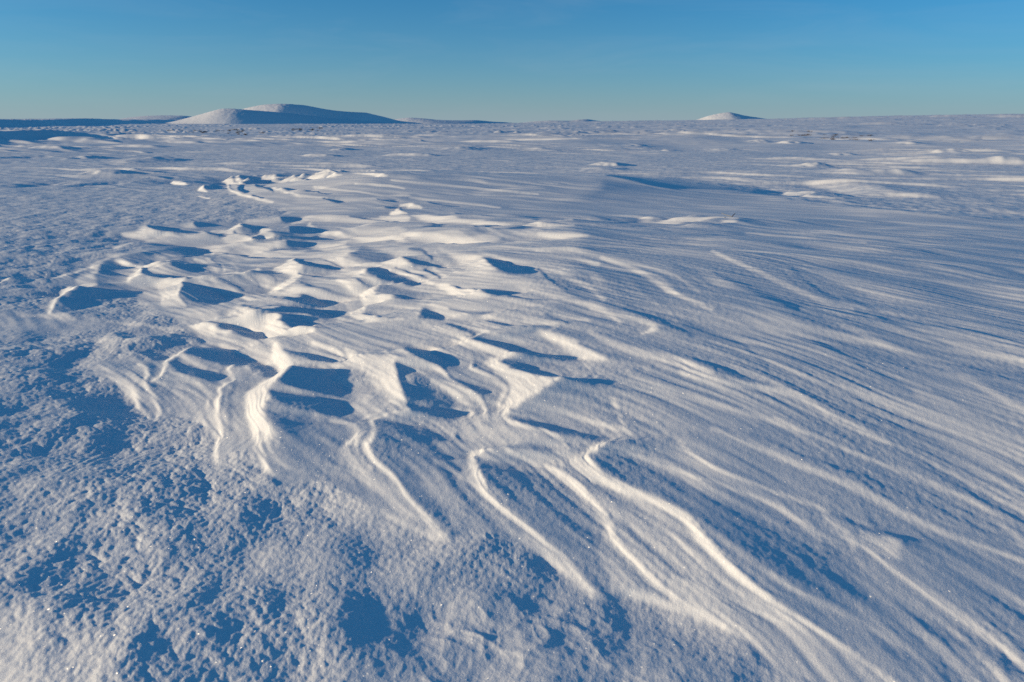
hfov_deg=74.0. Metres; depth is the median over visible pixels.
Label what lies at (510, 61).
sky
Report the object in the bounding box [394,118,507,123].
hill
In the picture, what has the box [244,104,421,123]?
hill
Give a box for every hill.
[122,115,190,119]
[162,108,400,123]
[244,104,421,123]
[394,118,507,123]
[523,119,595,122]
[697,112,763,119]
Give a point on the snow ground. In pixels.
(500, 402)
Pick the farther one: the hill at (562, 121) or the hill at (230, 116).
the hill at (562, 121)
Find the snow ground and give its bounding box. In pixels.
[0,114,1023,681]
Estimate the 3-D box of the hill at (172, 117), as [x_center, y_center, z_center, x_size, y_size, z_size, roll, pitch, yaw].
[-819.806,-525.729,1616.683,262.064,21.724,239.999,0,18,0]
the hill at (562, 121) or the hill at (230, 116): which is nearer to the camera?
the hill at (230, 116)
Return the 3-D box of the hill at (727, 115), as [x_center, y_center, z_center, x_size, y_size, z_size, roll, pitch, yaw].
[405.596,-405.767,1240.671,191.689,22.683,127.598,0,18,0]
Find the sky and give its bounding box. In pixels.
[0,0,1023,122]

